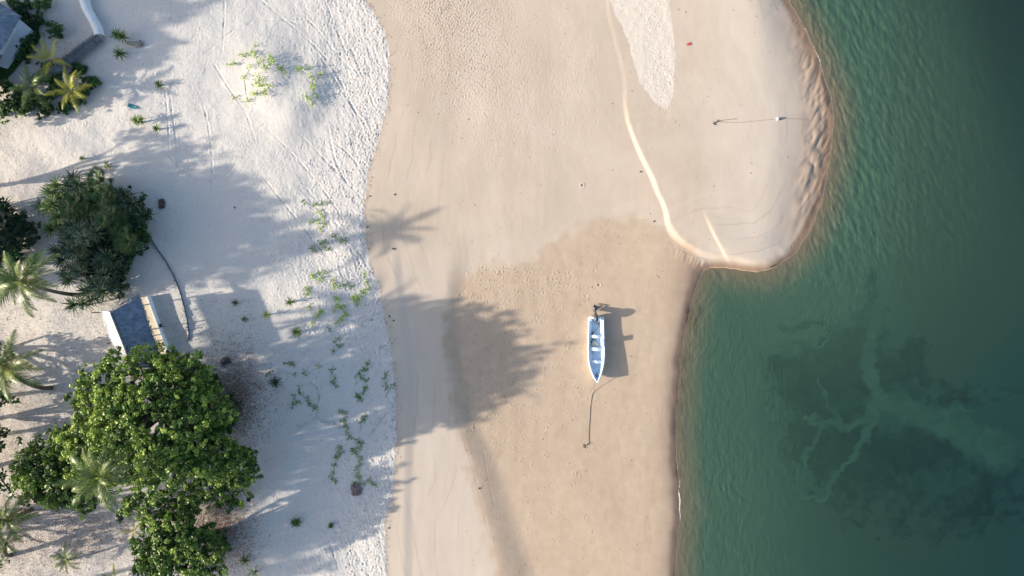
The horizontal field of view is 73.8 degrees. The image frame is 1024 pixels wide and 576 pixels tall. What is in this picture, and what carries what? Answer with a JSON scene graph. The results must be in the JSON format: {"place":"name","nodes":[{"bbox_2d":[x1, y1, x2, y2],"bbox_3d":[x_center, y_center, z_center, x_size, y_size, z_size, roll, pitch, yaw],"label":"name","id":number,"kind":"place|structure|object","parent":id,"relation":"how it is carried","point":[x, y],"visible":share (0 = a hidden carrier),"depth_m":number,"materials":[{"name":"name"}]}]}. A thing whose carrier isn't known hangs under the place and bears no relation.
{"place":"outdoors","nodes":[
{"label":"outdoors","id":0,"kind":"place"},
{"bbox_2d":[0,0,1023,575],"bbox_3d":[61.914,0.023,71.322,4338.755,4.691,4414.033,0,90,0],"label":"ground","id":1,"kind":"structure","parent":0,"point":[836,388],"depth_m":70.51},
{"bbox_2d":[0,100,11,116],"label":"bush","id":2,"kind":"object","parent":1,"relation":"on","point":[3,112],"visible":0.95,"depth_m":68.72,"materials":[{"name":"green plant"}]},
{"bbox_2d":[0,77,14,96],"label":"bush","id":3,"kind":"object","parent":1,"relation":"on","point":[5,84],"visible":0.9,"depth_m":68.77,"materials":[{"name":"green plant"}]},
{"bbox_2d":[0,443,16,497],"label":"broadleaf tree","id":4,"kind":"object","parent":1,"relation":"on","point":[5,486],"visible":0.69,"depth_m":67.28,"materials":[{"name":"green plant"}]},
{"bbox_2d":[0,196,16,217],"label":"screw pine","id":5,"kind":"object","parent":1,"relation":"on","point":[5,209],"visible":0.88,"depth_m":67.64,"materials":[{"name":"green plant"}]},
{"bbox_2d":[0,342,19,403],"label":"broadleaf tree","id":6,"kind":"object","parent":1,"relation":"on","point":[7,399],"visible":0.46,"depth_m":67.12,"materials":[{"name":"green plant"}]},
{"bbox_2d":[0,247,19,266],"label":"screw pine","id":7,"kind":"object","parent":1,"relation":"on","point":[2,255],"visible":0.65,"depth_m":67.55,"materials":[{"name":"green plant"}]},
{"bbox_2d":[0,3,21,58],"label":"house","id":8,"kind":"structure","parent":1,"relation":"on","point":[9,19],"depth_m":66.47,"materials":[{"name":"white paint"}]},
{"bbox_2d":[0,213,22,236],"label":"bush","id":9,"kind":"object","parent":1,"relation":"on","point":[7,221],"visible":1,"depth_m":67.22,"materials":[{"name":"green plant"}]},
{"bbox_2d":[0,397,22,452],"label":"broadleaf tree","id":10,"kind":"object","parent":1,"relation":"on","point":[3,434],"visible":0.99,"depth_m":67.36,"materials":[{"name":"green plant"}]},
{"bbox_2d":[0,197,22,257],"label":"broadleaf tree","id":11,"kind":"object","parent":1,"relation":"on","point":[9,248],"visible":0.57,"depth_m":67.56,"materials":[{"name":"green plant"}]},
{"bbox_2d":[0,231,23,253],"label":"screw pine","id":12,"kind":"object","parent":1,"relation":"on","point":[7,239],"visible":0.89,"depth_m":67.36,"materials":[{"name":"green plant"}]},
{"bbox_2d":[0,529,25,560],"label":"coconut palm","id":13,"kind":"object","parent":1,"relation":"on","point":[3,550],"visible":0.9,"depth_m":64.80,"materials":[{"name":"green plant"}]},
{"bbox_2d":[1,87,27,113],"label":"bush","id":14,"kind":"object","parent":1,"relation":"on","point":[15,100],"visible":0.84,"depth_m":68.45,"materials":[{"name":"green plant"}]},
{"bbox_2d":[0,19,33,68],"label":"terrace","id":15,"kind":"structure","parent":1,"relation":"on","point":[11,50],"depth_m":68.83,"materials":[{"name":"white paint"}]},
{"bbox_2d":[0,493,39,546],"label":"coconut palm","id":16,"kind":"object","parent":1,"relation":"on","point":[13,518],"visible":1,"depth_m":61.73,"materials":[{"name":"green plant"}]},
{"bbox_2d":[0,201,40,262],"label":"bush","id":17,"kind":"object","parent":1,"relation":"on","point":[20,217],"visible":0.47,"depth_m":68.07,"materials":[{"name":"green plant"}]},
{"bbox_2d":[0,0,40,80],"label":"lawn","id":18,"kind":"structure","parent":1,"relation":"on","point":[8,72],"depth_m":69.28,"materials":[{"name":"green plant"}]},
{"bbox_2d":[14,104,30,117],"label":"bush","id":19,"kind":"object","parent":1,"relation":"on","point":[20,111],"visible":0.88,"depth_m":68.77,"materials":[{"name":"green plant"}]},
{"bbox_2d":[13,0,32,15],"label":"bush","id":20,"kind":"object","parent":1,"relation":"on","point":[22,8],"visible":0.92,"depth_m":68.88,"materials":[{"name":"green plant"}]},
{"bbox_2d":[14,43,35,64],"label":"bush","id":21,"kind":"object","parent":1,"relation":"on","point":[24,53],"visible":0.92,"depth_m":68.66,"materials":[{"name":"green plant"}]},
{"bbox_2d":[0,328,53,404],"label":"coconut palm","id":22,"kind":"object","parent":1,"relation":"on","point":[13,368],"visible":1,"depth_m":59.52,"materials":[{"name":"green plant"}]},
{"bbox_2d":[15,32,38,51],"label":"bush","id":23,"kind":"object","parent":1,"relation":"on","point":[30,39],"visible":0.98,"depth_m":68.40,"materials":[{"name":"green plant"}]},
{"bbox_2d":[8,64,52,108],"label":"coconut palm","id":24,"kind":"object","parent":1,"relation":"on","point":[34,81],"visible":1,"depth_m":66.79,"materials":[{"name":"green plant"}]},
{"bbox_2d":[25,93,43,112],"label":"bush","id":25,"kind":"object","parent":1,"relation":"on","point":[33,101],"visible":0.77,"depth_m":68.60,"materials":[{"name":"green plant"}]},
{"bbox_2d":[24,11,45,30],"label":"bush","id":26,"kind":"object","parent":1,"relation":"on","point":[35,21],"visible":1,"depth_m":68.86,"materials":[{"name":"green plant"}]},
{"bbox_2d":[0,250,78,317],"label":"coconut palm","id":27,"kind":"object","parent":1,"relation":"on","point":[12,282],"visible":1,"depth_m":59.71,"materials":[{"name":"green plant"}]},
{"bbox_2d":[31,0,51,14],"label":"bush","id":28,"kind":"object","parent":1,"relation":"on","point":[44,4],"visible":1,"depth_m":68.67,"materials":[{"name":"green plant"}]},
{"bbox_2d":[33,102,54,119],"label":"bush","id":29,"kind":"object","parent":1,"relation":"on","point":[44,111],"visible":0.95,"depth_m":68.83,"materials":[{"name":"green plant"}]},
{"bbox_2d":[30,195,65,215],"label":"screw pine","id":30,"kind":"object","parent":1,"relation":"on","point":[36,206],"visible":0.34,"depth_m":68.13,"materials":[{"name":"green plant"}]},
{"bbox_2d":[26,38,70,78],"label":"coconut palm","id":31,"kind":"object","parent":1,"relation":"on","point":[48,64],"visible":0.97,"depth_m":67.06,"materials":[{"name":"green plant"}]},
{"bbox_2d":[37,217,65,238],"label":"screw pine","id":32,"kind":"object","parent":1,"relation":"on","point":[49,227],"visible":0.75,"depth_m":68.07,"materials":[{"name":"green plant"}]},
{"bbox_2d":[40,83,64,103],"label":"bush","id":33,"kind":"object","parent":1,"relation":"on","point":[53,87],"visible":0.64,"depth_m":68.72,"materials":[{"name":"green plant"}]},
{"bbox_2d":[37,190,69,226],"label":"screw pine","id":34,"kind":"object","parent":1,"relation":"on","point":[48,206],"visible":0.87,"depth_m":67.05,"materials":[{"name":"green plant"}]},
{"bbox_2d":[41,20,65,38],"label":"bush","id":35,"kind":"object","parent":1,"relation":"on","point":[57,30],"visible":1,"depth_m":68.57,"materials":[{"name":"green plant"}]},
{"bbox_2d":[39,174,68,204],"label":"screw pine","id":36,"kind":"object","parent":1,"relation":"on","point":[54,184],"visible":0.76,"depth_m":67.38,"materials":[{"name":"green plant"}]},
{"bbox_2d":[45,72,62,84],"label":"bush","id":37,"kind":"object","parent":1,"relation":"on","point":[49,81],"visible":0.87,"depth_m":68.89,"materials":[{"name":"green plant"}]},
{"bbox_2d":[45,235,76,270],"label":"screw pine","id":38,"kind":"object","parent":1,"relation":"on","point":[54,249],"visible":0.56,"depth_m":67.55,"materials":[{"name":"green plant"}]},
{"bbox_2d":[8,417,117,520],"bbox_3d":[-41.316,16.725,65.376,9.577,8.206,11.634,42,90,0],"label":"broadleaf tree","id":39,"kind":"object","parent":1,"relation":"on","point":[54,466],"visible":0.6,"depth_m":62.98,"materials":[{"name":"green plant"}]},
{"bbox_2d":[55,97,71,114],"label":"bush","id":40,"kind":"object","parent":1,"relation":"on","point":[67,108],"visible":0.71,"depth_m":68.98,"materials":[{"name":"green plant"}]},
{"bbox_2d":[49,541,82,573],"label":"coconut palm","id":41,"kind":"object","parent":1,"relation":"on","point":[65,562],"visible":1,"depth_m":67.45,"materials":[{"name":"green plant"}]},
{"bbox_2d":[31,34,102,81],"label":"garden wall","id":42,"kind":"structure","parent":1,"relation":"on","point":[81,49],"depth_m":68.65,"materials":[{"name":"beige paint"}]},
{"bbox_2d":[43,66,92,113],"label":"coconut palm","id":43,"kind":"object","parent":1,"relation":"on","point":[65,87],"visible":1,"depth_m":67.11,"materials":[{"name":"green plant"}]},
{"bbox_2d":[54,216,88,245],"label":"screw pine","id":44,"kind":"object","parent":1,"relation":"on","point":[63,232],"visible":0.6,"depth_m":66.95,"materials":[{"name":"green plant"}]},
{"bbox_2d":[56,258,92,289],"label":"screw pine","id":45,"kind":"object","parent":1,"relation":"on","point":[69,270],"visible":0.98,"depth_m":66.97,"materials":[{"name":"green plant"}]},
{"bbox_2d":[57,167,91,200],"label":"screw pine","id":46,"kind":"object","parent":1,"relation":"on","point":[71,182],"visible":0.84,"depth_m":67.09,"materials":[{"name":"green plant"}]},
{"bbox_2d":[58,190,97,222],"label":"screw pine","id":47,"kind":"object","parent":1,"relation":"on","point":[76,208],"visible":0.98,"depth_m":66.50,"materials":[{"name":"green plant"}]},
{"bbox_2d":[60,294,95,315],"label":"screw pine","id":48,"kind":"object","parent":1,"relation":"on","point":[71,304],"visible":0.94,"depth_m":67.56,"materials":[{"name":"green plant"}]},
{"bbox_2d":[68,61,87,80],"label":"bush","id":49,"kind":"object","parent":1,"relation":"on","point":[82,68],"visible":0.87,"depth_m":68.84,"materials":[{"name":"green plant"}]},
{"bbox_2d":[68,83,89,109],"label":"bush","id":50,"kind":"object","parent":1,"relation":"on","point":[81,100],"visible":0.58,"depth_m":68.74,"materials":[{"name":"green plant"}]},
{"bbox_2d":[60,237,98,269],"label":"screw pine","id":51,"kind":"object","parent":1,"relation":"on","point":[82,260],"visible":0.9,"depth_m":66.77,"materials":[{"name":"green plant"}]},
{"bbox_2d":[66,219,105,247],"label":"screw pine","id":52,"kind":"object","parent":1,"relation":"on","point":[82,229],"visible":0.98,"depth_m":65.92,"materials":[{"name":"green plant"}]},
{"bbox_2d":[79,75,101,90],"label":"bush","id":53,"kind":"object","parent":1,"relation":"on","point":[94,81],"visible":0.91,"depth_m":68.76,"materials":[{"name":"green plant"}]},
{"bbox_2d":[79,0,104,36],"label":"garden wall","id":54,"kind":"structure","parent":1,"relation":"on","point":[92,18],"depth_m":68.70,"materials":[{"name":"white paint"}]},
{"bbox_2d":[52,440,135,512],"bbox_3d":[-36.119,17.431,63.057,6.315,12.799,8.489,25,90,0],"label":"coconut palm","id":55,"kind":"object","parent":1,"relation":"on","point":[89,485],"visible":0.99,"depth_m":58.17,"materials":[{"name":"green plant"}]},
{"bbox_2d":[75,276,115,307],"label":"screw pine","id":56,"kind":"object","parent":1,"relation":"on","point":[86,288],"visible":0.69,"depth_m":67.30,"materials":[{"name":"green plant"}]},
{"bbox_2d":[78,163,115,200],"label":"screw pine","id":57,"kind":"object","parent":1,"relation":"on","point":[95,182],"visible":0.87,"depth_m":66.93,"materials":[{"name":"green plant"}]},
{"bbox_2d":[89,183,118,210],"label":"bush","id":58,"kind":"object","parent":1,"relation":"on","point":[103,194],"visible":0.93,"depth_m":66.53,"materials":[{"name":"green plant"}]},
{"bbox_2d":[88,264,122,301],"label":"screw pine","id":59,"kind":"object","parent":1,"relation":"on","point":[102,289],"visible":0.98,"depth_m":66.99,"materials":[{"name":"green plant"}]},
{"bbox_2d":[62,180,152,299],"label":"bush","id":60,"kind":"object","parent":1,"relation":"on","point":[128,257],"visible":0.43,"depth_m":67.79,"materials":[{"name":"green plant"}]},
{"bbox_2d":[89,245,125,277],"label":"screw pine","id":61,"kind":"object","parent":1,"relation":"on","point":[101,259],"visible":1,"depth_m":67.13,"materials":[{"name":"green plant"}]},
{"bbox_2d":[93,203,127,236],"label":"screw pine","id":62,"kind":"object","parent":1,"relation":"on","point":[113,215],"visible":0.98,"depth_m":66.38,"materials":[{"name":"green plant"}]},
{"bbox_2d":[111,46,126,60],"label":"screw pine","id":63,"kind":"object","parent":1,"relation":"on","point":[118,52],"visible":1,"depth_m":68.62,"materials":[{"name":"green plant"}]},
{"bbox_2d":[109,28,130,42],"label":"screw pine","id":64,"kind":"object","parent":1,"relation":"on","point":[118,35],"visible":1,"depth_m":68.35,"materials":[{"name":"green plant"}]},
{"bbox_2d":[106,221,140,253],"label":"screw pine","id":65,"kind":"object","parent":1,"relation":"on","point":[125,238],"visible":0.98,"depth_m":66.69,"materials":[{"name":"green plant"}]},
{"bbox_2d":[112,186,141,218],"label":"screw pine","id":66,"kind":"object","parent":1,"relation":"on","point":[126,205],"visible":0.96,"depth_m":67.03,"materials":[{"name":"green plant"}]},
{"bbox_2d":[90,293,170,367],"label":"hut","id":67,"kind":"object","parent":1,"relation":"on","point":[128,323],"visible":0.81,"depth_m":66.22,"materials":[{"name":"wood"}]},
{"bbox_2d":[120,520,140,537],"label":"coconut palm","id":68,"kind":"object","parent":1,"relation":"on","point":[129,531],"visible":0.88,"depth_m":68.16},
{"bbox_2d":[125,40,143,47],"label":"driftwood","id":69,"kind":"object","parent":1,"relation":"on","point":[139,43],"visible":1,"depth_m":69.00,"materials":[{"name":"grey wood"}]},
{"bbox_2d":[129,114,145,126],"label":"screw pine","id":70,"kind":"object","parent":1,"relation":"on","point":[137,119],"visible":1,"depth_m":68.61,"materials":[{"name":"green plant"}]},
{"bbox_2d":[128,203,157,227],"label":"screw pine","id":71,"kind":"object","parent":1,"relation":"on","point":[143,215],"visible":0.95,"depth_m":67.48,"materials":[{"name":"green plant"}]},
{"bbox_2d":[48,341,238,504],"bbox_3d":[-34.034,12.151,63.389,17.982,12.171,14.364,0,90,0],"label":"broadleaf tree","id":72,"kind":"object","parent":1,"relation":"on","point":[167,407],"visible":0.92,"depth_m":60.78,"materials":[{"name":"green plant"}]},
{"bbox_2d":[115,487,171,532],"bbox_3d":[-34.663,20.720,66.190,5.662,6.445,4.113,11,90,0],"label":"broadleaf tree","id":73,"kind":"object","parent":1,"relation":"on","point":[127,506],"visible":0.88,"depth_m":63.83,"materials":[{"name":"green plant"}]},
{"bbox_2d":[135,227,152,242],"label":"bush","id":74,"kind":"object","parent":1,"relation":"on","point":[141,232],"visible":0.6,"depth_m":68.14,"materials":[{"name":"green plant"}]},
{"bbox_2d":[0,298,310,575],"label":"leaf litter","id":75,"kind":"object","parent":1,"relation":"on","point":[239,432],"visible":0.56,"depth_m":69.41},
{"bbox_2d":[158,198,164,208],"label":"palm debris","id":76,"kind":"object","parent":1,"relation":"on","point":[161,203],"visible":1,"depth_m":69.45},
{"bbox_2d":[150,238,188,341],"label":"fence","id":77,"kind":"object","parent":1,"relation":"on","point":[175,280],"visible":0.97,"depth_m":69.29,"materials":[{"name":"grey wood"}]},
{"bbox_2d":[128,483,232,575],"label":"broadleaf tree","id":78,"kind":"object","parent":1,"relation":"on","point":[176,548],"visible":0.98,"depth_m":64.50,"materials":[{"name":"green plant"}]},
{"bbox_2d":[197,367,221,397],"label":"bush","id":79,"kind":"object","parent":1,"relation":"on","point":[212,381],"visible":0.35,"depth_m":68.52,"materials":[{"name":"green plant"}]},
{"bbox_2d":[211,529,229,554],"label":"bush","id":80,"kind":"object","parent":1,"relation":"on","point":[225,541],"visible":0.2,"depth_m":68.78,"materials":[{"name":"green plant"}]},
{"bbox_2d":[178,380,263,514],"bbox_3d":[-28.061,15.308,65.645,7.950,8.000,13.475,0,90,0],"label":"broadleaf tree","id":81,"kind":"object","parent":1,"relation":"on","point":[222,473],"visible":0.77,"depth_m":64.52,"materials":[{"name":"green plant"}]},
{"bbox_2d":[220,357,231,365],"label":"palm debris","id":82,"kind":"object","parent":1,"relation":"on","point":[226,360],"visible":1,"depth_m":69.31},
{"bbox_2d":[219,412,236,434],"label":"bush","id":83,"kind":"object","parent":1,"relation":"on","point":[229,425],"visible":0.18,"depth_m":68.58,"materials":[{"name":"green plant"}]},
{"bbox_2d":[224,389,245,414],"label":"screw pine","id":84,"kind":"object","parent":1,"relation":"on","point":[235,402],"visible":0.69,"depth_m":68.67,"materials":[{"name":"green plant"}]},
{"bbox_2d":[231,64,252,104],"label":"beach creeper","id":85,"kind":"object","parent":1,"relation":"on","point":[250,67],"visible":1,"depth_m":69.38,"materials":[{"name":"green plant"}]},
{"bbox_2d":[237,553,250,565],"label":"screw pine","id":86,"kind":"object","parent":1,"relation":"on","point":[244,560],"visible":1,"depth_m":69.07,"materials":[{"name":"green plant"}]},
{"bbox_2d":[251,72,272,87],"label":"beach creeper","id":87,"kind":"object","parent":1,"relation":"on","point":[259,85],"visible":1,"depth_m":69.10,"materials":[{"name":"green plant"}]},
{"bbox_2d":[251,53,275,70],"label":"beach creeper","id":88,"kind":"object","parent":1,"relation":"on","point":[254,57],"visible":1,"depth_m":69.10,"materials":[{"name":"green plant"}]},
{"bbox_2d":[269,377,281,387],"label":"screw pine","id":89,"kind":"object","parent":1,"relation":"on","point":[274,382],"visible":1,"depth_m":69.18,"materials":[{"name":"green plant"}]},
{"bbox_2d":[290,327,301,337],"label":"screw pine","id":90,"kind":"object","parent":1,"relation":"on","point":[296,331],"visible":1,"depth_m":69.38,"materials":[{"name":"green plant"}]},
{"bbox_2d":[290,517,303,527],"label":"screw pine","id":91,"kind":"object","parent":1,"relation":"on","point":[295,522],"visible":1,"depth_m":69.61,"materials":[{"name":"green plant"}]},
{"bbox_2d":[296,385,317,411],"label":"beach creeper","id":92,"kind":"object","parent":1,"relation":"on","point":[299,392],"visible":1,"depth_m":69.74,"materials":[{"name":"green plant"}]},
{"bbox_2d":[307,304,322,327],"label":"beach creeper","id":93,"kind":"object","parent":1,"relation":"on","point":[317,316],"visible":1,"depth_m":69.77,"materials":[{"name":"green plant"}]},
{"bbox_2d":[307,71,323,90],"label":"beach creeper","id":94,"kind":"object","parent":1,"relation":"on","point":[312,88],"visible":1,"depth_m":69.63,"materials":[{"name":"green plant"}]},
{"bbox_2d":[309,209,326,231],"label":"beach creeper","id":95,"kind":"object","parent":1,"relation":"on","point":[323,216],"visible":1,"depth_m":70.36,"materials":[{"name":"green plant"}]},
{"bbox_2d":[309,239,330,251],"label":"beach creeper","id":96,"kind":"object","parent":1,"relation":"on","point":[321,242],"visible":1,"depth_m":70.34,"materials":[{"name":"green plant"}]},
{"bbox_2d":[328,454,338,483],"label":"beach creeper","id":97,"kind":"object","parent":1,"relation":"on","point":[334,469],"visible":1,"depth_m":70.07,"materials":[{"name":"green plant"}]},
{"bbox_2d":[331,296,348,316],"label":"beach creeper","id":98,"kind":"object","parent":1,"relation":"on","point":[336,306],"visible":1,"depth_m":69.89,"materials":[{"name":"green plant"}]},
{"bbox_2d":[338,409,348,429],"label":"beach creeper","id":99,"kind":"object","parent":1,"relation":"on","point":[343,418],"visible":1,"depth_m":69.92,"materials":[{"name":"green plant"}]},
{"bbox_2d":[345,430,364,457],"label":"beach creeper","id":100,"kind":"object","parent":1,"relation":"on","point":[356,446],"visible":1,"depth_m":70.00,"materials":[{"name":"green plant"}]},
{"bbox_2d":[350,293,361,306],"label":"beach creeper","id":101,"kind":"object","parent":1,"relation":"on","point":[355,297],"visible":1,"depth_m":70.06,"materials":[{"name":"green plant"}]},
{"bbox_2d":[351,483,361,495],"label":"palm debris","id":102,"kind":"object","parent":1,"relation":"on","point":[356,490],"visible":1,"depth_m":70.01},
{"bbox_2d":[353,456,362,480],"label":"beach creeper","id":103,"kind":"object","parent":1,"relation":"on","point":[358,470],"visible":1,"depth_m":70.05,"materials":[{"name":"green plant"}]},
{"bbox_2d":[359,271,370,295],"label":"beach creeper","id":104,"kind":"object","parent":1,"relation":"on","point":[365,285],"visible":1,"depth_m":70.18,"materials":[{"name":"green plant"}]},
{"bbox_2d":[359,3,796,566],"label":"wrack","id":105,"kind":"object","parent":1,"relation":"on","point":[479,280],"visible":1,"depth_m":70.44,"materials":[{"name":"brown plant"}]},
{"bbox_2d":[588,317,604,382],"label":"fishing boat","id":106,"kind":"object","parent":1,"relation":"on","point":[596,358],"visible":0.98,"depth_m":70.21,"materials":[{"name":"white paint"}]},
{"bbox_2d":[592,304,597,322],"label":"outboard motor","id":107,"kind":"object","parent":106,"relation":"attached to","point":[595,314],"visible":1,"depth_m":69.46,"materials":[{"name":"black metal"}]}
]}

